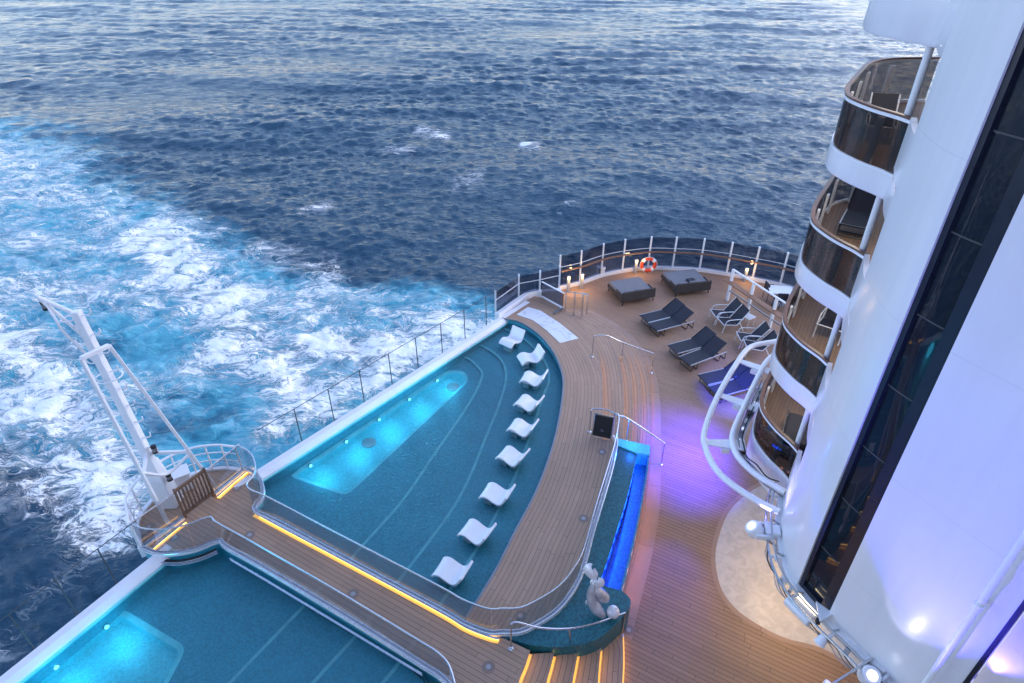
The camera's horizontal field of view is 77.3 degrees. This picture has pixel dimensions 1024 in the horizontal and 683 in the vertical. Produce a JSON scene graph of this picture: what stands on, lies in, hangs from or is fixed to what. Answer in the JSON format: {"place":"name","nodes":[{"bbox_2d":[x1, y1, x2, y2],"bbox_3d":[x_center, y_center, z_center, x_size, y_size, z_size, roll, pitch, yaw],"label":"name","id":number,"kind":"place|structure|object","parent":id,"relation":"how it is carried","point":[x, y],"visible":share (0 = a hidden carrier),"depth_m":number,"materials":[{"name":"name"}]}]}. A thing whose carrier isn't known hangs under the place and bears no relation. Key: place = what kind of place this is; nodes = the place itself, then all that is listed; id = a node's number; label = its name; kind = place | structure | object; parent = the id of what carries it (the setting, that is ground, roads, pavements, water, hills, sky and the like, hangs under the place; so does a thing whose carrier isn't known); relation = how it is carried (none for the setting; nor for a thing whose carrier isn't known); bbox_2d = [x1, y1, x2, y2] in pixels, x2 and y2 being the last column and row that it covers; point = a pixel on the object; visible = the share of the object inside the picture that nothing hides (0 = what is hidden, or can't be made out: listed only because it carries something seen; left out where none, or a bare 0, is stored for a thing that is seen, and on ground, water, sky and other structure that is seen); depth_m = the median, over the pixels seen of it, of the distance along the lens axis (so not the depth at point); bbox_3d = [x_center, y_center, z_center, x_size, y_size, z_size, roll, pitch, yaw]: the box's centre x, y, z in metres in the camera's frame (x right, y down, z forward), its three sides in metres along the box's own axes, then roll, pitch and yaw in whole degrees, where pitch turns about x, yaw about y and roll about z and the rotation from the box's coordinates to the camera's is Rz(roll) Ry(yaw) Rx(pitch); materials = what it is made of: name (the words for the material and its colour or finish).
{"place":"outdoors","nodes":[
{"label":"outdoors","id":0,"kind":"place"},
{"bbox_2d":[124,556,428,682],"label":"pool floor","id":1,"kind":"structure","parent":0,"point":[222,625],"depth_m":16.17,"materials":[{"name":"teal tile"}]},
{"bbox_2d":[0,544,173,682],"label":"pool parapet","id":2,"kind":"structure","parent":1,"relation":"on","point":[71,638],"depth_m":15.51,"materials":[{"name":"white paint"}]},
{"bbox_2d":[0,520,135,648],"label":"glass windbreak","id":3,"kind":"object","parent":2,"relation":"on","point":[19,628],"visible":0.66,"depth_m":15.04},
{"bbox_2d":[41,617,177,682],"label":"pool well","id":4,"kind":"object","parent":1,"relation":"in","point":[149,658],"visible":0.82,"depth_m":15.44,"materials":[{"name":"liquid"}]},
{"bbox_2d":[103,611,183,682],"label":"pool step edge","id":5,"kind":"object","parent":1,"relation":"on","point":[162,636],"visible":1,"depth_m":15.71,"materials":[{"name":"teal tile"}]},
{"bbox_2d":[233,607,352,682],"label":"pool terrace","id":6,"kind":"structure","parent":0,"point":[306,645],"depth_m":15.27,"materials":[{"name":"teal tile"}]},
{"bbox_2d":[228,605,304,682],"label":"pool step edge","id":7,"kind":"object","parent":6,"relation":"on","point":[269,641],"visible":1,"depth_m":15.42,"materials":[{"name":"teal tile"}]},
{"bbox_2d":[316,637,397,682],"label":"pool terrace","id":8,"kind":"structure","parent":0,"point":[358,660],"depth_m":14.91,"materials":[{"name":"teal tile"}]},
{"bbox_2d":[311,635,356,682],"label":"pool step edge","id":9,"kind":"object","parent":8,"relation":"on","point":[334,659],"visible":0.92,"depth_m":15.03,"materials":[{"name":"teal tile"}]},
{"bbox_2d":[265,359,480,557],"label":"pool floor","id":10,"kind":"structure","parent":0,"point":[392,478],"depth_m":19.53,"materials":[{"name":"teal tile"}]},
{"bbox_2d":[292,370,467,493],"bbox_3d":[-3.859,2.969,22.056,2.068,0.050,7.472,24,41,31],"label":"pool step edge","id":11,"kind":"object","parent":10,"relation":"on","point":[355,433],"visible":0.98,"depth_m":21.77,"materials":[{"name":"teal tile"}]},
{"bbox_2d":[234,301,529,488],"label":"pool parapet","id":12,"kind":"structure","parent":10,"relation":"on","point":[275,470],"depth_m":22.25,"materials":[{"name":"white paint"}]},
{"bbox_2d":[257,285,505,441],"bbox_3d":[-3.919,0.817,23.244,0.020,1.618,11.607,25,41,32],"label":"glass windbreak","id":13,"kind":"object","parent":12,"relation":"on","point":[375,361],"visible":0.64,"depth_m":22.28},
{"bbox_2d":[297,374,463,491],"bbox_3d":[-3.860,3.078,22.127,1.790,0.210,7.196,24,41,31],"label":"pool well","id":14,"kind":"object","parent":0,"point":[396,427],"visible":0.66,"depth_m":21.76,"materials":[{"name":"tile"}]},
{"bbox_2d":[362,438,375,447],"bbox_3d":[-4.861,3.431,21.742,0.480,0.045,0.480,0,34,0],"label":"drain cover","id":15,"kind":"object","parent":14,"relation":"on","point":[368,442],"visible":1,"depth_m":21.71,"materials":[{"name":"grey metal"}]},
{"bbox_2d":[447,383,458,390],"bbox_3d":[-2.242,1.710,24.304,0.480,0.045,0.480,0,34,0],"label":"drain cover","id":16,"kind":"object","parent":14,"relation":"on","point":[452,386],"visible":0.96,"depth_m":24.27,"materials":[{"name":"grey metal"}]},
{"bbox_2d":[386,664,423,682],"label":"pool terrace","id":17,"kind":"structure","parent":0,"point":[402,673],"depth_m":14.64,"materials":[{"name":"teal tile"}]},
{"bbox_2d":[381,662,400,682],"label":"pool step edge","id":18,"kind":"object","parent":17,"relation":"on","point":[391,672],"visible":0.86,"depth_m":14.71,"materials":[{"name":"teal tile"}]},
{"bbox_2d":[271,332,560,531],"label":"pool water","id":19,"kind":"structure","parent":0,"point":[460,405],"depth_m":22.71,"materials":[{"name":"teal liquid"}]},
{"bbox_2d":[353,347,504,581],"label":"pool terrace","id":20,"kind":"structure","parent":0,"point":[415,520],"depth_m":19.64,"materials":[{"name":"teal tile"}]},
{"bbox_2d":[350,356,482,558],"bbox_3d":[-2.896,3.628,20.907,1.580,0.018,11.159,8,35,12],"label":"pool step edge","id":21,"kind":"object","parent":20,"relation":"on","point":[416,480],"visible":0.77,"depth_m":20.31,"materials":[{"name":"teal tile"}]},
{"bbox_2d":[0,0,940,675],"bbox_3d":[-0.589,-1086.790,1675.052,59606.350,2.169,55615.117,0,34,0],"label":"sea","id":22,"kind":"structure","parent":0,"point":[234,222],"depth_m":88.62,"materials":[{"name":"liquid"}]},
{"bbox_2d":[399,330,547,604],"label":"pool terrace","id":23,"kind":"structure","parent":0,"point":[446,541],"depth_m":19.78,"materials":[{"name":"teal tile"}]},
{"bbox_2d":[396,345,506,583],"bbox_3d":[-1.752,3.661,20.733,1.839,0.018,12.792,5,34,8],"label":"pool step edge","id":24,"kind":"object","parent":23,"relation":"on","point":[458,498],"visible":0.83,"depth_m":19.84,"materials":[{"name":"teal tile"}]},
{"bbox_2d":[431,556,472,586],"bbox_3d":[-1.544,5.987,16.595,0.940,0.733,0.636,15,37,21],"label":"pool chaise","id":25,"kind":"object","parent":23,"relation":"on","point":[450,571],"visible":1,"depth_m":16.56,"materials":[{"name":"white plastic"}]},
{"bbox_2d":[457,518,496,546],"bbox_3d":[-0.965,5.284,17.641,0.940,0.733,0.636,18,38,24],"label":"pool chaise","id":26,"kind":"object","parent":23,"relation":"on","point":[475,532],"visible":1,"depth_m":17.61,"materials":[{"name":"white plastic"}]},
{"bbox_2d":[478,482,515,507],"bbox_3d":[-0.434,4.508,18.797,0.939,0.733,0.636,15,37,21],"label":"pool chaise","id":27,"kind":"object","parent":23,"relation":"on","point":[496,495],"visible":1,"depth_m":18.77,"materials":[{"name":"white plastic"}]},
{"bbox_2d":[499,325,524,352],"bbox_3d":[0.009,-0.067,25.605,0.636,0.733,0.939,24,41,31],"label":"pool chaise","id":28,"kind":"object","parent":23,"relation":"on","point":[512,340],"visible":1,"depth_m":25.58,"materials":[{"name":"white plastic"}]},
{"bbox_2d":[495,445,530,469],"bbox_3d":[0.024,3.634,20.097,0.939,0.733,0.636,19,38,26],"label":"pool chaise","id":29,"kind":"object","parent":23,"relation":"on","point":[512,457],"visible":1,"depth_m":20.09,"materials":[{"name":"white plastic"}]},
{"bbox_2d":[506,418,538,440],"bbox_3d":[0.354,2.883,21.215,0.939,0.733,0.636,16,37,22],"label":"pool chaise","id":30,"kind":"object","parent":23,"relation":"on","point":[522,428],"visible":1,"depth_m":21.19,"materials":[{"name":"white plastic"}]},
{"bbox_2d":[513,394,544,414],"bbox_3d":[0.587,2.169,22.278,0.939,0.733,0.636,18,38,25],"label":"pool chaise","id":31,"kind":"object","parent":23,"relation":"on","point":[527,403],"visible":1,"depth_m":22.27,"materials":[{"name":"white plastic"}]},
{"bbox_2d":[517,344,544,368],"bbox_3d":[0.721,0.622,24.581,0.940,0.733,0.636,-11,36,-16],"label":"pool chaise","id":32,"kind":"object","parent":23,"relation":"on","point":[534,357],"visible":1,"depth_m":24.53,"materials":[{"name":"white plastic"}]},
{"bbox_2d":[519,369,547,389],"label":"pool chaise","id":33,"kind":"object","parent":23,"relation":"on","point":[530,378],"visible":0.99,"depth_m":23.42,"materials":[{"name":"white plastic"}]},
{"bbox_2d":[441,327,562,620],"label":"pool terrace","id":34,"kind":"structure","parent":0,"point":[486,558],"depth_m":19.02,"materials":[{"name":"teal tile"}]},
{"bbox_2d":[438,328,549,605],"bbox_3d":[-0.232,3.331,21.098,2.555,0.018,14.008,3,34,5],"label":"pool step edge","id":35,"kind":"object","parent":34,"relation":"on","point":[443,599],"visible":0.57,"depth_m":20.07,"materials":[{"name":"teal tile"}]},
{"bbox_2d":[507,320,561,379],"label":"pool wall","id":36,"kind":"structure","parent":34,"relation":"on","point":[530,332],"depth_m":26.06,"materials":[{"name":"teal tile"}]},
{"bbox_2d":[465,317,563,618],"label":"pool edge trim","id":37,"kind":"structure","parent":36,"relation":"on","point":[526,510],"depth_m":19.40,"materials":[{"name":"tile"}]},
{"bbox_2d":[466,296,613,629],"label":"pool surround deck","id":38,"kind":"structure","parent":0,"point":[543,552],"depth_m":18.34,"materials":[{"name":"brown wood"}]},
{"bbox_2d":[238,413,619,636],"bbox_3d":[-2.382,4.604,17.624,11.589,1.040,6.910,0,34,0],"label":"glass balustrade","id":39,"kind":"object","parent":38,"relation":"on","point":[505,632],"visible":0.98,"depth_m":16.38,"materials":[{"name":"white paint"}]},
{"bbox_2d":[514,610,526,621],"bbox_3d":[0.206,6.635,15.481,0.300,0.018,0.300,0,34,0],"label":"floor light","id":40,"kind":"object","parent":38,"relation":"on","point":[520,615],"visible":0.98,"depth_m":15.48,"materials":[{"name":"grey metal"}]},
{"bbox_2d":[517,307,578,342],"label":"marble slab","id":41,"kind":"structure","parent":38,"relation":"on","point":[558,331],"depth_m":26.38,"materials":[{"name":"white stone"}]},
{"bbox_2d":[541,281,587,316],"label":"glass gate","id":42,"kind":"structure","parent":38,"relation":"on","point":[552,294],"depth_m":27.44,"materials":[{"name":"clear glass"}]},
{"bbox_2d":[578,514,588,522],"bbox_3d":[2.008,4.963,17.969,0.300,0.018,0.300,0,34,0],"label":"floor light","id":43,"kind":"object","parent":38,"relation":"on","point":[583,518],"visible":1,"depth_m":17.96,"materials":[{"name":"grey metal"}]},
{"bbox_2d":[592,413,613,440],"bbox_3d":[2.913,2.740,20.518,0.645,0.872,0.273,10,35,15],"label":"control panel","id":44,"kind":"object","parent":38,"relation":"on","point":[602,425],"visible":1,"depth_m":20.50,"materials":[{"name":"metal"}]},
{"bbox_2d":[567,310,650,444],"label":"curved steps","id":45,"kind":"structure","parent":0,"point":[625,387],"depth_m":23.87,"materials":[{"name":"brown wood"}]},
{"bbox_2d":[555,270,859,682],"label":"lounge deck","id":46,"kind":"structure","parent":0,"point":[690,626],"depth_m":19.15,"materials":[{"name":"brown wood"}]},
{"bbox_2d":[494,266,561,319],"bbox_3d":[0.622,-1.806,28.060,3.728,2.300,0.904,-23,40,-30],"label":"deck windscreen","id":47,"kind":"object","parent":46,"relation":"on","point":[508,297],"visible":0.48,"depth_m":27.61,"materials":[{"name":"white paint"}]},
{"bbox_2d":[508,612,625,650],"bbox_3d":[1.395,6.878,14.986,2.996,1.867,0.402,-10,35,-14],"label":"handrail","id":48,"kind":"object","parent":46,"relation":"on","point":[510,648],"visible":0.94,"depth_m":14.69,"materials":[{"name":"metal"}]},
{"bbox_2d":[516,633,624,682],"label":"curved steps","id":49,"kind":"structure","parent":46,"relation":"on","point":[606,664],"depth_m":14.86,"materials":[{"name":"brown wood"}]},
{"bbox_2d":[502,439,649,656],"bbox_3d":[2.470,5.718,17.588,2.998,0.930,8.148,21,39,29],"label":"water feature","id":50,"kind":"object","parent":46,"relation":"on","point":[611,550],"visible":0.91,"depth_m":16.94,"materials":[{"name":"tile"}]},
{"bbox_2d":[583,563,609,618],"bbox_3d":[1.977,5.956,15.199,0.708,1.428,0.471,10,35,14],"label":"dolphin sculpture","id":51,"kind":"object","parent":50,"relation":"on","point":[597,594],"visible":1,"depth_m":15.13,"materials":[{"name":"white stone"}]},
{"bbox_2d":[606,605,619,618],"bbox_3d":[2.427,6.499,15.377,0.320,0.320,0.320,0,34,0],"label":"pearl ball","id":52,"kind":"object","parent":50,"relation":"on","point":[612,611],"visible":0.95,"depth_m":15.27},
{"bbox_2d":[585,310,660,639],"bbox_3d":[4.267,3.003,22.418,2.481,0.001,15.850,1,34,2],"label":"deck border","id":53,"kind":"object","parent":46,"relation":"on","point":[640,562],"visible":0.94,"depth_m":19.21,"materials":[{"name":"brown wood"}]},
{"bbox_2d":[591,335,653,373],"bbox_3d":[4.249,0.456,24.526,2.504,1.887,0.248,-2,34,-3],"label":"handrail","id":54,"kind":"object","parent":53,"relation":"on","point":[622,348],"visible":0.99,"depth_m":24.41,"materials":[{"name":"metal"}]},
{"bbox_2d":[623,624,634,634],"bbox_3d":[2.930,7.249,16.092,0.300,0.018,0.300,0,34,0],"label":"floor light","id":55,"kind":"object","parent":53,"relation":"on","point":[629,630],"visible":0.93,"depth_m":16.08,"materials":[{"name":"grey metal"}]},
{"bbox_2d":[588,408,664,465],"bbox_3d":[3.705,3.071,20.661,2.532,1.857,0.203,9,35,13],"label":"handrail","id":56,"kind":"object","parent":46,"relation":"on","point":[660,464],"visible":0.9,"depth_m":20.40,"materials":[{"name":"metal"}]},
{"bbox_2d":[607,277,655,305],"bbox_3d":[5.577,-2.448,29.941,1.687,0.678,1.584,-10,35,-15],"label":"daybed","id":57,"kind":"object","parent":46,"relation":"on","point":[630,289],"visible":1,"depth_m":29.57,"materials":[{"name":"fabric"}]},
{"bbox_2d":[639,298,684,328],"bbox_3d":[6.595,-1.250,28.012,1.940,0.818,0.705,-13,36,-19],"label":"sun lounger","id":58,"kind":"object","parent":46,"relation":"on","point":[672,307],"visible":0.85,"depth_m":28.00,"materials":[{"name":"fabric"}]},
{"bbox_2d":[648,305,694,336],"bbox_3d":[6.835,-0.879,27.460,1.940,0.818,0.705,-14,36,-20],"label":"sun lounger","id":59,"kind":"object","parent":46,"relation":"on","point":[681,315],"visible":1,"depth_m":27.44,"materials":[{"name":"fabric"}]},
{"bbox_2d":[559,236,794,289],"bbox_3d":[8.625,-3.519,30.583,12.593,1.830,3.086,4,34,7],"label":"deck windscreen","id":60,"kind":"object","parent":46,"relation":"on","point":[593,261],"visible":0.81,"depth_m":31.19,"materials":[{"name":"white paint"}]},
{"bbox_2d":[640,257,656,271],"bbox_3d":[6.787,-3.825,31.837,0.884,0.884,0.178,0,34,0],"label":"lifebuoy","id":61,"kind":"object","parent":60,"relation":"hanging from","point":[652,268],"visible":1,"depth_m":31.78,"materials":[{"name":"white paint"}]},
{"bbox_2d":[661,269,711,296],"bbox_3d":[8.305,-2.897,30.610,1.789,0.678,1.679,-7,35,-10],"label":"daybed","id":62,"kind":"object","parent":46,"relation":"on","point":[676,282],"visible":1,"depth_m":30.21,"materials":[{"name":"fabric"}]},
{"bbox_2d":[667,326,716,359],"bbox_3d":[7.350,0.046,26.083,1.940,0.818,0.705,-14,36,-19],"label":"sun lounger","id":63,"kind":"object","parent":46,"relation":"on","point":[701,337],"visible":0.81,"depth_m":26.05,"materials":[{"name":"fabric"}]},
{"bbox_2d":[678,335,726,371],"bbox_3d":[7.598,0.461,25.466,1.940,0.818,0.705,-17,38,-24],"label":"sun lounger","id":64,"kind":"object","parent":46,"relation":"on","point":[713,346],"visible":1,"depth_m":25.45,"materials":[{"name":"fabric"}]},
{"bbox_2d":[698,358,747,390],"bbox_3d":[8.094,1.209,24.352,1.940,0.818,0.705,-11,35,-16],"label":"sun lounger","id":65,"kind":"object","parent":46,"relation":"on","point":[709,378],"visible":0.62,"depth_m":24.27,"materials":[{"name":"fabric"}]},
{"bbox_2d":[709,297,741,323],"bbox_3d":[9.325,-1.343,28.003,1.115,1.008,0.676,-3,34,-5],"label":"deck armchair","id":66,"kind":"object","parent":46,"relation":"on","point":[735,304],"visible":0.98,"depth_m":27.98,"materials":[{"name":"fabric"}]},
{"bbox_2d":[715,303,749,332],"bbox_3d":[9.462,-0.995,27.484,1.115,1.008,0.676,-6,34,-9],"label":"deck armchair","id":67,"kind":"object","parent":46,"relation":"on","point":[738,316],"visible":1,"depth_m":27.44,"materials":[{"name":"white paint"}]},
{"bbox_2d":[708,367,761,402],"bbox_3d":[8.288,1.597,23.774,1.940,0.818,0.705,-12,36,-18],"label":"sun lounger","id":68,"kind":"object","parent":46,"relation":"on","point":[742,381],"visible":0.57,"depth_m":23.75,"materials":[{"name":"fabric"}]},
{"bbox_2d":[734,320,769,348],"bbox_3d":[9.911,-0.288,26.432,1.115,1.008,0.676,1,34,1],"label":"deck armchair","id":69,"kind":"object","parent":46,"relation":"on","point":[762,330],"visible":0.99,"depth_m":26.39,"materials":[{"name":"white paint"}]},
{"bbox_2d":[723,269,785,330],"bbox_3d":[10.758,-1.445,27.586,0.325,1.630,4.850,-14,36,-19],"label":"railing","id":70,"kind":"object","parent":46,"relation":"on","point":[751,297],"visible":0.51,"depth_m":27.88,"materials":[{"name":"white metal"}]},
{"bbox_2d":[741,329,776,356],"bbox_3d":[10.020,0.054,25.923,1.115,1.008,0.676,3,34,4],"label":"deck armchair","id":71,"kind":"object","parent":46,"relation":"on","point":[770,335],"visible":0.62,"depth_m":25.89,"materials":[{"name":"white paint"}]},
{"bbox_2d":[771,293,788,305],"bbox_3d":[12.107,-1.887,28.903,0.532,0.891,0.501,2,34,3],"label":"dining chair","id":72,"kind":"object","parent":46,"relation":"on","point":[782,296],"visible":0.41,"depth_m":28.54,"materials":[{"name":"fabric"}]},
{"bbox_2d":[715,485,845,660],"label":"marble floor","id":73,"kind":"structure","parent":46,"relation":"on","point":[745,575],"depth_m":17.39,"materials":[{"name":"beige stone"}]},
{"bbox_2d":[711,483,854,672],"bbox_3d":[7.170,6.274,17.548,3.445,0.001,7.129,0,34,0],"label":"deck border","id":74,"kind":"object","parent":73,"relation":"on","point":[726,600],"visible":0.81,"depth_m":16.78,"materials":[{"name":"brown wood"}]},
{"bbox_2d":[768,285,792,306],"bbox_3d":[12.210,-2.037,29.251,1.050,0.755,0.800,5,34,7],"label":"dining table","id":75,"kind":"object","parent":46,"relation":"on","point":[775,289],"visible":0.56,"depth_m":29.13,"materials":[{"name":"white paint"}]},
{"bbox_2d":[746,0,1023,682],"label":"ship tower","id":76,"kind":"structure","parent":46,"relation":"on","point":[899,517],"depth_m":10.72,"materials":[{"name":"paint"}]},
{"bbox_2d":[701,339,786,514],"bbox_3d":[7.223,1.719,19.199,2.339,0.338,8.808,14,36,19],"label":"curved tube guard","id":77,"kind":"object","parent":76,"relation":"attached to","point":[741,406],"visible":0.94,"depth_m":17.75,"materials":[{"name":"white paint"}]},
{"bbox_2d":[736,378,778,490],"bbox_3d":[6.891,2.399,18.237,1.016,0.277,4.632,8,35,12],"label":"cable tray","id":78,"kind":"object","parent":76,"relation":"attached to","point":[745,424],"visible":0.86,"depth_m":18.23,"materials":[{"name":"grey metal"}]},
{"bbox_2d":[782,408,809,455],"bbox_3d":[7.768,2.376,17.246,0.839,0.820,1.346,17,37,23],"label":"balcony sofa","id":79,"kind":"object","parent":76,"relation":"on","point":[792,424],"visible":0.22,"depth_m":17.27,"materials":[{"name":"fabric"}]},
{"bbox_2d":[816,601,831,620],"bbox_3d":[6.389,5.627,13.259,0.378,0.030,0.388,-26,42,-34],"label":"bracket plate","id":80,"kind":"object","parent":76,"relation":"attached to","point":[824,613],"visible":1,"depth_m":13.25,"materials":[{"name":"white paint"}]},
{"bbox_2d":[763,482,886,682],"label":"lighting rail","id":81,"kind":"object","parent":76,"relation":"attached to","point":[848,649],"visible":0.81,"depth_m":13.75,"materials":[{"name":"metal"}]},
{"bbox_2d":[745,520,780,540],"bbox_3d":[5.961,4.513,15.252,0.797,0.474,0.460,5,34,7],"label":"moving head light","id":82,"kind":"object","parent":81,"relation":"attached to","point":[757,530],"visible":1,"depth_m":15.12,"materials":[{"name":"white paint"}]},
{"bbox_2d":[784,594,815,625],"bbox_3d":[6.364,5.664,13.774,0.770,0.235,0.642,-17,37,-23],"label":"floodlight","id":83,"kind":"object","parent":81,"relation":"attached to","point":[790,605],"visible":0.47,"depth_m":13.61,"materials":[{"name":"white paint"}]},
{"bbox_2d":[814,633,827,647],"bbox_3d":[6.368,6.153,13.162,0.285,0.312,0.264,0,34,0],"label":"par lamp","id":84,"kind":"object","parent":81,"relation":"attached to","point":[820,640],"visible":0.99,"depth_m":13.10,"materials":[{"name":"white paint"}]},
{"bbox_2d":[823,657,873,682],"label":"pipe","id":85,"kind":"object","parent":81,"relation":"attached to","point":[851,671],"visible":1,"depth_m":12.25,"materials":[{"name":"white metal"}]},
{"bbox_2d":[857,656,888,682],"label":"moving head light","id":86,"kind":"object","parent":81,"relation":"attached to","point":[873,671],"visible":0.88,"depth_m":12.26,"materials":[{"name":"white paint"}]},
{"bbox_2d":[812,307,842,345],"bbox_3d":[8.586,-0.652,16.938,0.676,1.008,1.115,24,41,31],"label":"deck armchair","id":87,"kind":"object","parent":76,"relation":"on","point":[830,314],"visible":0.43,"depth_m":16.99,"materials":[{"name":"white paint"}]},
{"bbox_2d":[836,187,875,239],"bbox_3d":[8.838,-3.305,16.283,0.634,0.818,1.843,20,39,27],"label":"sun lounger","id":88,"kind":"object","parent":76,"relation":"on","point":[857,213],"visible":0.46,"depth_m":16.37,"materials":[{"name":"fabric"}]},
{"bbox_2d":[870,92,900,111],"bbox_3d":[7.916,-4.769,13.696,0.574,0.857,0.948,12,36,18],"label":"deck armchair","id":89,"kind":"object","parent":76,"relation":"on","point":[886,100],"visible":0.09,"depth_m":13.81,"materials":[{"name":"grey fabric"}]},
{"bbox_2d":[799,28,1023,609],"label":"window","id":90,"kind":"structure","parent":76,"relation":"in","point":[990,192],"depth_m":9.85,"materials":[{"name":"black glass"}]},
{"bbox_2d":[922,530,1023,682],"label":"stand pipe","id":91,"kind":"object","parent":76,"relation":"attached to","point":[980,602],"visible":1,"depth_m":10.00,"materials":[{"name":"white metal"}]},
{"bbox_2d":[963,600,1023,682],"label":"window","id":92,"kind":"structure","parent":76,"relation":"in","point":[1006,665],"depth_m":10.68,"materials":[{"name":"glass"}]},
{"bbox_3d":[0.895,10.850,27.800,27.895,18.980,24.376,0,34,0],"label":"ship hull","id":93,"kind":"object","parent":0,"visible":0},
{"bbox_2d":[140,471,527,682],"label":"footbridge","id":94,"kind":"object","parent":93,"relation":"on","point":[466,652],"visible":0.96,"depth_m":16.28,"materials":[{"name":"brown wood"}]},
{"bbox_2d":[37,296,217,525],"bbox_3d":[-9.872,1.979,16.454,2.522,6.724,1.428,0,34,0],"label":"stern mast","id":95,"kind":"object","parent":94,"relation":"on","point":[156,483],"visible":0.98,"depth_m":16.36,"materials":[{"name":"white metal"}]},
{"bbox_2d":[131,493,184,546],"bbox_3d":[-9.540,4.836,17.279,0.130,1.040,1.200,20,39,27],"label":"landing fence","id":96,"kind":"object","parent":94,"relation":"on","point":[157,536],"visible":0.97,"depth_m":17.38,"materials":[{"name":"white paint"}]},
{"bbox_2d":[169,533,180,541],"bbox_3d":[-9.177,5.330,17.423,0.300,0.018,0.300,0,34,0],"label":"floor light","id":97,"kind":"object","parent":94,"relation":"on","point":[175,537],"visible":1,"depth_m":17.41,"materials":[{"name":"grey metal"}]},
{"bbox_2d":[167,463,193,492],"bbox_3d":[-9.800,4.086,18.712,0.800,0.645,0.500,-21,39,-28],"label":"deck locker","id":98,"kind":"object","parent":94,"relation":"on","point":[180,474],"visible":0.42,"depth_m":18.57,"materials":[{"name":"white paint"}]},
{"bbox_2d":[124,444,242,557],"bbox_3d":[-9.655,4.247,18.392,1.453,1.335,3.470,18,38,25],"label":"tube railing","id":99,"kind":"object","parent":94,"relation":"on","point":[136,533],"visible":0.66,"depth_m":18.32,"materials":[{"name":"white metal"}]},
{"bbox_2d":[172,467,215,517],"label":"slatted gate","id":100,"kind":"structure","parent":94,"relation":"on","point":[188,481],"depth_m":17.98,"materials":[{"name":"brown wood"}]},
{"bbox_2d":[206,444,246,495],"bbox_3d":[-8.394,3.771,18.864,0.130,1.040,1.212,16,37,23],"label":"landing fence","id":101,"kind":"object","parent":94,"relation":"on","point":[222,487],"visible":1,"depth_m":18.93,"materials":[{"name":"white metal"}]},
{"bbox_2d":[130,516,455,682],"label":"glass balustrade","id":102,"kind":"object","parent":94,"relation":"on","point":[405,654],"visible":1,"depth_m":15.75,"materials":[{"name":"white paint"}]},
{"bbox_2d":[347,589,358,598],"bbox_3d":[-3.971,6.299,15.981,0.300,0.018,0.300,0,34,0],"label":"floor light","id":103,"kind":"object","parent":94,"relation":"on","point":[353,593],"visible":0.91,"depth_m":15.98,"materials":[{"name":"grey metal"}]},
{"bbox_2d":[482,660,494,673],"bbox_3d":[-0.530,7.337,14.436,0.300,0.018,0.300,0,34,0],"label":"floor light","id":104,"kind":"object","parent":94,"relation":"on","point":[488,666],"visible":1,"depth_m":14.43,"materials":[{"name":"grey metal"}]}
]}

